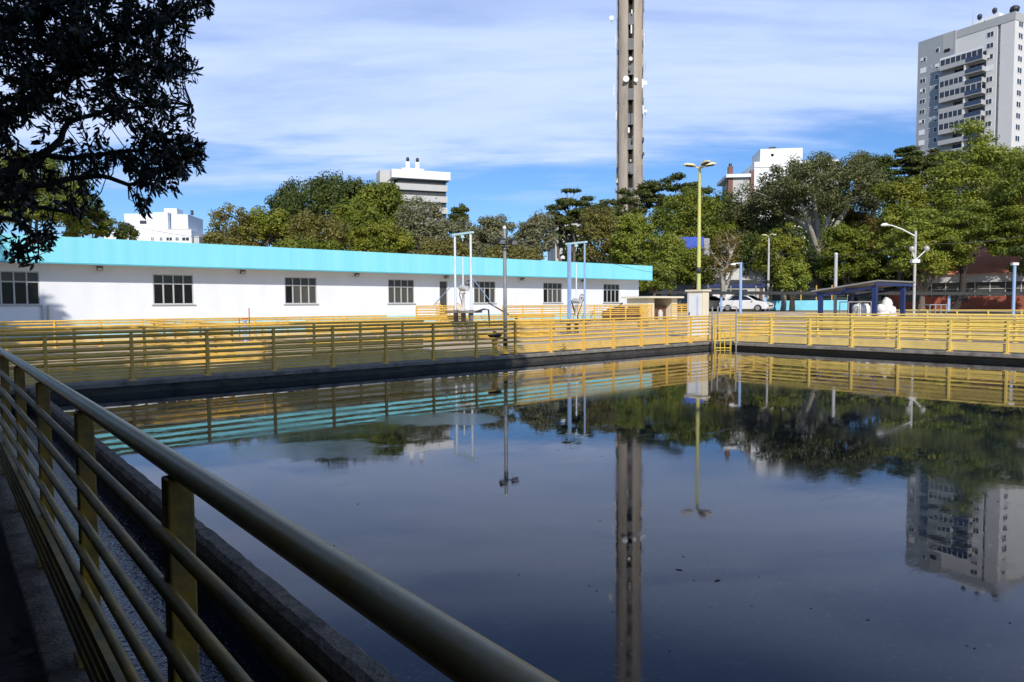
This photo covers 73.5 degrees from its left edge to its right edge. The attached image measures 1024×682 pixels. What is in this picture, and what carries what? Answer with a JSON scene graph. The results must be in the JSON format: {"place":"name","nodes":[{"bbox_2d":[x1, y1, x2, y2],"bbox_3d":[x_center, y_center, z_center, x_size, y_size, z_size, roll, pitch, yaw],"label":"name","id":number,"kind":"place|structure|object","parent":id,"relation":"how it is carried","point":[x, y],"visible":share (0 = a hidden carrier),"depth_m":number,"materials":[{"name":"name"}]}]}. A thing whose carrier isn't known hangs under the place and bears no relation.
{"place":"outdoors","nodes":[
{"label":"outdoors","id":0,"kind":"place"},
{"bbox_2d":[0,280,1023,681],"bbox_3d":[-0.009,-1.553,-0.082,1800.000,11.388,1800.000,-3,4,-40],"label":"ground","id":1,"kind":"structure","parent":0,"point":[14,664],"depth_m":24.29,"materials":[{"name":"concrete"}]},
{"bbox_2d":[0,147,95,233],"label":"leafy tree","id":2,"kind":"object","parent":1,"relation":"on","point":[43,192],"visible":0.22,"depth_m":56.35,"materials":[{"name":"green plant"}]},
{"bbox_2d":[59,196,117,237],"bbox_3d":[-38.149,-7.590,61.761,4.595,11.384,4.821,-3,4,-40],"label":"leafy tree","id":3,"kind":"object","parent":1,"relation":"on","point":[102,229],"visible":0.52,"depth_m":61.19,"materials":[{"name":"green plant"}]},
{"bbox_2d":[0,0,214,270],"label":"overhanging tree","id":4,"kind":"object","parent":1,"relation":"on","point":[67,45],"visible":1,"depth_m":7.74,"materials":[{"name":"green plant"}]},
{"bbox_2d":[112,220,140,239],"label":"leafy tree","id":5,"kind":"object","parent":1,"relation":"on","point":[124,231],"visible":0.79,"depth_m":63.17,"materials":[{"name":"green plant"}]},
{"bbox_2d":[104,208,205,243],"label":"pale rooftop block","id":6,"kind":"structure","parent":1,"relation":"on","point":[173,221],"depth_m":141.43,"materials":[{"name":"white concrete"}]},
{"bbox_2d":[143,319,235,355],"bbox_3d":[-11.169,-0.155,23.282,0.153,1.064,10.800,-3,4,-40],"label":"guard rail","id":7,"kind":"object","parent":1,"relation":"on","point":[174,323],"visible":0.33,"depth_m":22.89,"materials":[{"name":"yellow metal"}]},
{"bbox_2d":[0,315,386,349],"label":"guard rail","id":8,"kind":"object","parent":1,"relation":"on","point":[175,319],"visible":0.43,"depth_m":27.61,"materials":[{"name":"yellow metal"}]},
{"bbox_2d":[0,320,423,372],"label":"guard rail","id":9,"kind":"object","parent":1,"relation":"on","point":[194,355],"visible":0.45,"depth_m":18.25,"materials":[{"name":"yellow metal"}]},
{"bbox_2d":[202,230,236,244],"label":"leafy tree","id":10,"kind":"object","parent":1,"relation":"on","point":[211,238],"visible":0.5,"depth_m":56.91,"materials":[{"name":"green plant"}]},
{"bbox_2d":[204,202,263,245],"bbox_3d":[-24.869,-7.216,61.484,4.676,10.373,4.528,1,3,27],"label":"leafy tree","id":11,"kind":"object","parent":1,"relation":"on","point":[241,219],"visible":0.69,"depth_m":60.68,"materials":[{"name":"green plant"}]},
{"bbox_2d":[231,205,300,246],"bbox_3d":[-22.575,-7.348,63.878,6.875,10.468,5.788,-2,3,-24],"label":"leafy tree","id":12,"kind":"object","parent":1,"relation":"on","point":[272,229],"visible":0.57,"depth_m":62.44,"materials":[{"name":"green plant"}]},
{"bbox_2d":[263,176,310,233],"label":"leafy tree","id":13,"kind":"object","parent":1,"relation":"on","point":[272,201],"visible":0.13,"depth_m":82.02,"materials":[{"name":"green plant"}]},
{"bbox_2d":[272,233,343,249],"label":"leafy tree","id":14,"kind":"object","parent":1,"relation":"on","point":[309,243],"visible":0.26,"depth_m":55.80,"materials":[{"name":"green plant"}]},
{"bbox_2d":[284,208,350,250],"bbox_3d":[-16.562,-6.846,59.751,5.731,9.708,5.301,-3,4,-40],"label":"leafy tree","id":15,"kind":"object","parent":1,"relation":"on","point":[309,223],"visible":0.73,"depth_m":58.49,"materials":[{"name":"green plant"}]},
{"bbox_2d":[0,234,652,343],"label":"long building","id":16,"kind":"structure","parent":1,"relation":"on","point":[74,278],"depth_m":34.70,"materials":[{"name":"white paint"}]},
{"bbox_2d":[0,271,42,305],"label":"window","id":17,"kind":"structure","parent":16,"relation":"in","point":[17,288],"depth_m":28.53,"materials":[{"name":"black glass"}]},
{"bbox_2d":[152,274,195,304],"bbox_3d":[-15.929,-2.402,32.284,1.910,1.440,0.180,-3,4,-40],"label":"window","id":18,"kind":"structure","parent":16,"relation":"in","point":[168,289],"depth_m":32.28,"materials":[{"name":"glass"}]},
{"bbox_2d":[284,277,318,304],"bbox_3d":[-11.164,-2.642,36.275,1.910,1.440,0.180,-3,4,-40],"label":"window","id":19,"kind":"structure","parent":16,"relation":"in","point":[298,290],"depth_m":36.28,"materials":[{"name":"grey glass"}]},
{"bbox_2d":[387,279,415,303],"bbox_3d":[-6.492,-2.877,40.189,1.910,1.440,0.180,-3,4,-40],"label":"window","id":20,"kind":"structure","parent":16,"relation":"in","point":[399,291],"depth_m":40.19,"materials":[{"name":"grey glass"}]},
{"bbox_2d":[439,281,447,314],"bbox_3d":[-4.239,-2.484,42.159,0.600,2.400,0.090,-3,4,-40],"label":"door","id":21,"kind":"structure","parent":16,"relation":"in","point":[442,284],"depth_m":42.16,"materials":[{"name":"grey metal"}]},
{"bbox_2d":[473,281,496,303],"bbox_3d":[-1.765,-3.115,44.148,1.910,1.440,0.180,-3,4,-40],"label":"window","id":22,"kind":"structure","parent":16,"relation":"in","point":[488,287],"depth_m":44.15,"materials":[{"name":"grey glass"}]},
{"bbox_2d":[543,283,561,303],"bbox_3d":[2.835,-3.347,48.001,1.960,1.440,0.180,-3,4,-40],"label":"window","id":23,"kind":"structure","parent":16,"relation":"in","point":[552,292],"depth_m":48.00,"materials":[{"name":"grey glass"}]},
{"bbox_2d":[603,284,618,302],"bbox_3d":[7.482,-3.609,51.944,1.800,1.390,0.100,-3,4,-40],"label":"window","id":24,"kind":"structure","parent":16,"relation":"in","point":[610,291],"depth_m":51.92,"materials":[{"name":"glass"}]},
{"bbox_2d":[273,169,388,246],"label":"leafy tree","id":25,"kind":"object","parent":1,"relation":"on","point":[326,194],"visible":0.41,"depth_m":76.99,"materials":[{"name":"green plant"}]},
{"bbox_2d":[327,197,383,247],"bbox_3d":[-14.817,-8.129,65.812,6.030,11.715,5.769,-3,4,-40],"label":"leafy tree","id":26,"kind":"object","parent":1,"relation":"on","point":[354,213],"visible":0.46,"depth_m":64.66,"materials":[{"name":"green plant"}]},
{"bbox_2d":[343,218,416,253],"bbox_3d":[-11.429,-6.421,59.838,5.747,8.784,5.687,-3,4,-40],"label":"leafy tree","id":27,"kind":"object","parent":1,"relation":"on","point":[387,230],"visible":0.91,"depth_m":58.64,"materials":[{"name":"green plant"}]},
{"bbox_2d":[354,179,408,226],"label":"leafy tree","id":28,"kind":"object","parent":1,"relation":"on","point":[387,197],"visible":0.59,"depth_m":73.88,"materials":[{"name":"green plant"}]},
{"bbox_2d":[376,157,450,252],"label":"white apartment block","id":29,"kind":"structure","parent":1,"relation":"on","point":[431,186],"depth_m":180.50,"materials":[{"name":"grey concrete"}]},
{"bbox_2d":[391,195,444,249],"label":"leafy tree","id":30,"kind":"object","parent":1,"relation":"on","point":[412,219],"visible":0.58,"depth_m":68.22,"materials":[{"name":"green plant"}]},
{"bbox_2d":[284,329,556,344],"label":"walkway","id":31,"kind":"structure","parent":1,"relation":"on","point":[415,334],"depth_m":30.37,"materials":[{"name":"concrete"}]},
{"bbox_2d":[306,314,554,343],"bbox_3d":[-2.833,-0.562,30.019,12.975,1.064,0.153,-3,4,-40],"label":"guard rail","id":32,"kind":"object","parent":1,"relation":"on","point":[493,317],"visible":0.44,"depth_m":29.55,"materials":[{"name":"yellow metal"}]},
{"bbox_2d":[406,236,477,256],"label":"leafy tree","id":33,"kind":"object","parent":1,"relation":"on","point":[429,246],"visible":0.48,"depth_m":56.67,"materials":[{"name":"green plant"}]},
{"bbox_2d":[424,215,481,255],"bbox_3d":[-5.348,-6.996,63.604,5.592,9.442,5.574,-3,4,-40],"label":"leafy tree","id":34,"kind":"object","parent":1,"relation":"on","point":[440,230],"visible":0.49,"depth_m":62.44,"materials":[{"name":"green plant"}]},
{"bbox_2d":[447,203,469,223],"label":"leafy tree","id":35,"kind":"object","parent":1,"relation":"on","point":[458,212],"visible":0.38,"depth_m":98.63,"materials":[{"name":"green plant"}]},
{"bbox_2d":[434,231,494,340],"bbox_3d":[-2.355,-2.328,29.603,1.650,4.631,2.918,-11,11,-73],"label":"hoist frame","id":36,"kind":"object","parent":1,"relation":"on","point":[463,311],"visible":0.97,"depth_m":29.44,"materials":[{"name":"metal"}]},
{"bbox_2d":[475,208,520,256],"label":"leafy tree","id":37,"kind":"object","parent":1,"relation":"on","point":[491,231],"visible":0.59,"depth_m":64.71,"materials":[{"name":"green plant"}]},
{"bbox_2d":[0,340,1023,681],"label":"water tank","id":38,"kind":"object","parent":1,"relation":"on","point":[320,646],"visible":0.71,"depth_m":4.54,"materials":[{"name":"concrete"}]},
{"bbox_2d":[0,409,282,681],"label":"channel water","id":39,"kind":"structure","parent":38,"relation":"in","point":[249,660],"depth_m":4.61,"materials":[{"name":"grey liquid"}]},
{"bbox_2d":[0,347,558,681],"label":"guard rail","id":40,"kind":"object","parent":38,"relation":"on","point":[451,648],"visible":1,"depth_m":1.81,"materials":[{"name":"metal"}]},
{"bbox_2d":[0,315,713,385],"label":"guard rail","id":41,"kind":"object","parent":38,"relation":"on","point":[551,346],"visible":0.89,"depth_m":16.84,"materials":[{"name":"yellow metal"}]},
{"bbox_2d":[497,226,517,354],"bbox_3d":[-0.165,-1.554,21.049,0.700,3.960,0.308,-3,4,-40],"label":"lamp pole","id":42,"kind":"object","parent":38,"relation":"on","point":[504,243],"visible":1,"depth_m":21.05,"materials":[{"name":"metal"}]},
{"bbox_2d":[50,348,1023,681],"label":"tank water","id":43,"kind":"structure","parent":38,"relation":"in","point":[806,516],"depth_m":6.23,"materials":[{"name":"blue liquid"}]},
{"bbox_2d":[714,320,731,348],"bbox_3d":[8.246,-0.199,26.847,0.672,1.240,0.064,0,3,4],"label":"access ladder","id":44,"kind":"object","parent":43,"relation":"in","point":[720,340],"visible":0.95,"depth_m":26.83,"materials":[{"name":"yellow metal"}]},
{"bbox_2d":[711,306,736,348],"bbox_3d":[8.377,-0.402,27.079,0.972,1.920,0.167,1,3,25],"label":"pipe frame","id":45,"kind":"object","parent":43,"relation":"in","point":[717,326],"visible":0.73,"depth_m":27.08,"materials":[{"name":"metal"}]},
{"bbox_2d":[735,316,1023,353],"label":"guard rail","id":46,"kind":"object","parent":38,"relation":"on","point":[898,343],"visible":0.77,"depth_m":22.74,"materials":[{"name":"metal"}]},
{"bbox_2d":[478,242,546,259],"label":"leafy tree","id":47,"kind":"object","parent":1,"relation":"on","point":[516,252],"visible":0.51,"depth_m":56.52,"materials":[{"name":"green plant"}]},
{"bbox_2d":[372,319,657,331],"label":"platform","id":48,"kind":"structure","parent":1,"relation":"on","point":[566,325],"depth_m":43.45,"materials":[{"name":"concrete"}]},
{"bbox_2d":[416,305,453,320],"bbox_3d":[-3.985,-1.331,35.809,2.500,1.062,0.152,-3,4,-40],"label":"guard rail","id":49,"kind":"object","parent":48,"relation":"on","point":[424,306],"visible":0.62,"depth_m":35.60,"materials":[{"name":"yellow metal"}]},
{"bbox_2d":[502,304,648,320],"bbox_3d":[4.393,-1.733,42.829,12.975,1.062,0.153,-3,4,-40],"label":"guard rail","id":50,"kind":"object","parent":48,"relation":"on","point":[563,307],"visible":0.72,"depth_m":42.53,"materials":[{"name":"yellow metal"}]},
{"bbox_2d":[573,303,648,319],"bbox_3d":[6.403,-1.841,46.614,8.595,1.553,2.042,-3,4,-40],"label":"scrap heap","id":51,"kind":"object","parent":48,"relation":"on","point":[613,316],"visible":0.39,"depth_m":47.06,"materials":[{"name":"metal"}]},
{"bbox_2d":[511,209,559,256],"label":"leafy tree","id":52,"kind":"object","parent":1,"relation":"on","point":[535,228],"visible":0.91,"depth_m":64.64,"materials":[{"name":"green plant"}]},
{"bbox_2d":[544,214,574,260],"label":"pine tree","id":53,"kind":"object","parent":1,"relation":"on","point":[563,228],"visible":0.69,"depth_m":88.84,"materials":[{"name":"green plant"}]},
{"bbox_2d":[544,183,597,261],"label":"pine tree","id":54,"kind":"object","parent":1,"relation":"on","point":[564,204],"visible":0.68,"depth_m":90.74,"materials":[{"name":"green plant"}]},
{"bbox_2d":[560,241,592,333],"bbox_3d":[3.188,-2.617,34.376,0.900,4.637,1.600,-3,4,-40],"label":"hoist frame","id":55,"kind":"object","parent":1,"relation":"on","point":[576,301],"visible":0.77,"depth_m":34.36,"materials":[{"name":"metal"}]},
{"bbox_2d":[574,204,626,263],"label":"leafy tree","id":56,"kind":"object","parent":1,"relation":"on","point":[595,227],"visible":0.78,"depth_m":72.39,"materials":[{"name":"green plant"}]},
{"bbox_2d":[590,187,650,233],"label":"pine tree","id":57,"kind":"object","parent":1,"relation":"on","point":[618,207],"visible":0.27,"depth_m":93.42,"materials":[{"name":"green plant"}]},
{"bbox_2d":[607,212,658,264],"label":"leafy tree","id":58,"kind":"object","parent":1,"relation":"on","point":[633,234],"visible":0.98,"depth_m":68.72,"materials":[{"name":"green plant"}]},
{"bbox_2d":[621,296,683,318],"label":"pump shed","id":59,"kind":"structure","parent":1,"relation":"on","point":[661,306],"depth_m":50.66,"materials":[{"name":"beige paint"}]},
{"bbox_2d":[635,258,678,295],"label":"leafy tree","id":60,"kind":"object","parent":1,"relation":"on","point":[660,279],"visible":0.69,"depth_m":61.02,"materials":[{"name":"green plant"}]},
{"bbox_2d":[650,229,691,295],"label":"leafy tree","id":61,"kind":"object","parent":1,"relation":"on","point":[672,253],"visible":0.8,"depth_m":66.89,"materials":[{"name":"green plant"}]},
{"bbox_2d":[632,171,714,210],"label":"pine tree","id":62,"kind":"object","parent":1,"relation":"on","point":[646,192],"visible":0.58,"depth_m":101.11,"materials":[{"name":"green plant"}]},
{"bbox_2d":[661,237,709,308],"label":"blue hall","id":63,"kind":"structure","parent":1,"relation":"on","point":[691,242],"depth_m":72.79,"materials":[{"name":"paint"}]},
{"bbox_2d":[646,186,740,252],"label":"leafy tree","id":64,"kind":"object","parent":1,"relation":"on","point":[662,219],"visible":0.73,"depth_m":81.30,"materials":[{"name":"green plant"}]},
{"bbox_2d":[673,246,719,289],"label":"leafy tree","id":65,"kind":"object","parent":1,"relation":"on","point":[690,261],"visible":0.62,"depth_m":68.65,"materials":[{"name":"green plant"}]},
{"bbox_2d":[685,289,710,338],"bbox_3d":[8.236,-1.192,30.391,0.610,2.150,0.950,-3,4,-40],"label":"utility cabinet","id":66,"kind":"object","parent":1,"relation":"on","point":[697,302],"visible":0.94,"depth_m":30.13,"materials":[{"name":"beige paint"}]},
{"bbox_2d":[683,160,715,289],"bbox_3d":[8.915,-4.347,32.533,1.512,8.217,0.892,0,3,6],"label":"lamp pole","id":67,"kind":"object","parent":1,"relation":"on","point":[707,163],"visible":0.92,"depth_m":32.68,"materials":[{"name":"yellow metal"}]},
{"bbox_2d":[703,227,743,310],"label":"bare tree","id":68,"kind":"object","parent":1,"relation":"on","point":[729,246],"visible":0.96,"depth_m":65.48,"materials":[{"name":"grey plant"}]},
{"bbox_2d":[709,188,752,263],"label":"leafy tree","id":69,"kind":"object","parent":1,"relation":"on","point":[723,197],"visible":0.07,"depth_m":86.20,"materials":[{"name":"green plant"}]},
{"bbox_2d":[709,269,764,300],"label":"grey blue house","id":70,"kind":"structure","parent":1,"relation":"on","point":[754,275],"depth_m":79.72,"materials":[{"name":"blue paint"}]},
{"bbox_2d":[715,313,774,338],"bbox_3d":[10.585,-0.694,30.959,4.800,1.065,0.152,-3,4,-40],"label":"guard rail","id":71,"kind":"object","parent":1,"relation":"on","point":[734,316],"visible":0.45,"depth_m":30.51,"materials":[{"name":"yellow metal"}]},
{"bbox_2d":[719,295,773,311],"bbox_3d":[21.149,-3.392,61.904,4.430,1.460,2.060,2,4,41],"label":"parked car","id":72,"kind":"object","parent":1,"relation":"on","point":[753,302],"visible":0.9,"depth_m":61.17,"materials":[{"name":"white paint"}]},
{"bbox_2d":[717,179,794,268],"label":"leafy tree","id":73,"kind":"object","parent":1,"relation":"on","point":[754,221],"visible":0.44,"depth_m":82.13,"materials":[{"name":"green plant"}]},
{"bbox_2d":[731,227,787,300],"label":"leafy tree","id":74,"kind":"object","parent":1,"relation":"on","point":[747,249],"visible":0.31,"depth_m":79.07,"materials":[{"name":"green plant"}]},
{"bbox_2d":[717,147,838,286],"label":"white penthouse block","id":75,"kind":"structure","parent":1,"relation":"on","point":[763,160],"depth_m":123.92,"materials":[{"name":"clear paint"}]},
{"bbox_2d":[562,185,998,293],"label":"woodland","id":76,"kind":"object","parent":1,"relation":"on","point":[807,241],"visible":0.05,"depth_m":95.69,"materials":[{"name":"green plant"}]},
{"bbox_2d":[751,222,812,310],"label":"leafy tree","id":77,"kind":"object","parent":1,"relation":"on","point":[791,246],"visible":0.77,"depth_m":65.22,"materials":[{"name":"green plant"}]},
{"bbox_2d":[774,259,812,310],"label":"leafy tree","id":78,"kind":"object","parent":1,"relation":"on","point":[789,281],"visible":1,"depth_m":61.19,"materials":[{"name":"green plant"}]},
{"bbox_2d":[769,300,847,309],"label":"blue wall","id":79,"kind":"structure","parent":1,"relation":"on","point":[809,304],"depth_m":66.41,"materials":[{"name":"blue paint"}]},
{"bbox_2d":[770,249,849,297],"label":"leafy tree","id":80,"kind":"object","parent":1,"relation":"on","point":[827,283],"visible":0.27,"depth_m":76.15,"materials":[{"name":"green plant"}]},
{"bbox_2d":[749,150,888,299],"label":"leafy tree","id":81,"kind":"object","parent":1,"relation":"on","point":[800,183],"visible":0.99,"depth_m":74.91,"materials":[{"name":"green plant"}]},
{"bbox_2d":[829,253,837,315],"bbox_3d":[17.743,-2.724,37.926,0.454,4.299,0.193,0,3,5],"label":"concrete post","id":82,"kind":"object","parent":1,"relation":"on","point":[835,280],"visible":0.81,"depth_m":37.83,"materials":[{"name":"paint"}]},
{"bbox_2d":[647,291,1023,310],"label":"covered walkway","id":83,"kind":"structure","parent":1,"relation":"on","point":[721,293],"depth_m":58.73,"materials":[{"name":"grey paint"}]},
{"bbox_2d":[812,221,883,296],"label":"leafy tree","id":84,"kind":"object","parent":1,"relation":"on","point":[855,244],"visible":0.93,"depth_m":70.52,"materials":[{"name":"green plant"}]},
{"bbox_2d":[832,208,880,300],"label":"leafy tree","id":85,"kind":"object","parent":1,"relation":"on","point":[854,217],"visible":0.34,"depth_m":80.34,"materials":[{"name":"green plant"}]},
{"bbox_2d":[811,280,915,329],"bbox_3d":[18.584,-1.823,36.303,4.800,2.640,3.300,-3,4,-40],"label":"blue shelter","id":86,"kind":"object","parent":1,"relation":"on","point":[875,287],"visible":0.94,"depth_m":35.77,"materials":[{"name":"blue paint"}]},
{"bbox_2d":[832,318,910,334],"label":"loading slab","id":87,"kind":"structure","parent":1,"relation":"on","point":[869,330],"depth_m":33.88,"materials":[{"name":"concrete"}]},
{"bbox_2d":[851,152,897,216],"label":"leafy tree","id":88,"kind":"object","parent":1,"relation":"on","point":[884,162],"visible":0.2,"depth_m":95.60,"materials":[{"name":"green plant"}]},
{"bbox_2d":[850,255,922,298],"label":"leafy tree","id":89,"kind":"object","parent":1,"relation":"on","point":[907,276],"visible":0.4,"depth_m":72.64,"materials":[{"name":"green plant"}]},
{"bbox_2d":[868,176,939,291],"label":"leafy tree","id":90,"kind":"object","parent":1,"relation":"on","point":[908,194],"visible":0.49,"depth_m":68.38,"materials":[{"name":"green plant"}]},
{"bbox_2d":[881,223,929,315],"bbox_3d":[25.630,-4.346,44.841,3.203,6.710,0.340,0,3,0],"label":"street lamp","id":91,"kind":"object","parent":1,"relation":"on","point":[915,260],"visible":0.98,"depth_m":44.72,"materials":[{"name":"metal"}]},
{"bbox_2d":[887,145,925,182],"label":"pine tree","id":92,"kind":"object","parent":1,"relation":"on","point":[912,155],"visible":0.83,"depth_m":101.57,"materials":[{"name":"green plant"}]},
{"bbox_2d":[805,313,1023,342],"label":"guard rail","id":93,"kind":"object","parent":1,"relation":"on","point":[927,315],"visible":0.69,"depth_m":27.94,"materials":[{"name":"metal"}]},
{"bbox_2d":[872,205,979,309],"bbox_3d":[36.942,-7.254,61.417,8.112,9.744,6.886,-1,3,-8],"label":"leafy tree","id":94,"kind":"object","parent":1,"relation":"on","point":[935,264],"visible":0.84,"depth_m":60.11,"materials":[{"name":"green plant"}]},
{"bbox_2d":[900,148,962,288],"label":"pine tree","id":95,"kind":"object","parent":1,"relation":"on","point":[928,160],"visible":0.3,"depth_m":101.38,"materials":[{"name":"green plant"}]},
{"bbox_2d":[888,245,1023,309],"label":"brick building","id":96,"kind":"structure","parent":1,"relation":"on","point":[987,272],"depth_m":63.37,"materials":[{"name":"red brick"}]},
{"bbox_2d":[896,310,1023,323],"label":"guard rail","id":97,"kind":"object","parent":1,"relation":"on","point":[957,313],"visible":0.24,"depth_m":38.63,"materials":[{"name":"metal"}]},
{"bbox_2d":[917,201,1023,309],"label":"leafy tree","id":98,"kind":"object","parent":1,"relation":"on","point":[982,225],"visible":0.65,"depth_m":59.25,"materials":[{"name":"green plant"}]},
{"bbox_2d":[918,117,1023,243],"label":"leafy tree","id":99,"kind":"object","parent":1,"relation":"on","point":[980,157],"visible":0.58,"depth_m":69.42,"materials":[{"name":"green plant"}]},
{"bbox_2d":[974,153,1023,263],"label":"leafy tree","id":100,"kind":"object","parent":1,"relation":"on","point":[1010,195],"visible":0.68,"depth_m":59.10,"materials":[{"name":"green plant"}]},
{"bbox_2d":[1004,244,1023,276],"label":"leafy tree","id":101,"kind":"object","parent":1,"relation":"on","point":[1018,250],"visible":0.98,"depth_m":55.38,"materials":[{"name":"green plant"}]},
{"bbox_2d":[1011,263,1018,316],"bbox_3d":[27.735,-2.479,37.931,0.320,3.687,0.200,0,3,0],"label":"lamp pole","id":102,"kind":"object","parent":1,"relation":"on","point":[1013,287],"visible":0.68,"depth_m":37.86,"materials":[{"name":"metal"}]},
{"bbox_2d":[0,0,1023,262],"label":"sky","id":103,"kind":"structure","parent":0,"point":[514,100],"materials":[{"name":"blue"}]},
{"bbox_2d":[548,218,587,262],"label":"building","id":104,"kind":"structure","parent":0,"point":[552,256],"depth_m":107.56,"materials":[{"name":"white concrete"}]},
{"bbox_2d":[609,0,646,216],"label":"concrete tower","id":105,"kind":"structure","parent":0,"point":[630,111],"depth_m":126.00,"materials":[{"name":"grey concrete"}]},
{"bbox_2d":[916,5,1023,278],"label":"apartment tower","id":106,"kind":"structure","parent":0,"point":[975,70],"depth_m":173.81,"materials":[{"name":"grey stone"}]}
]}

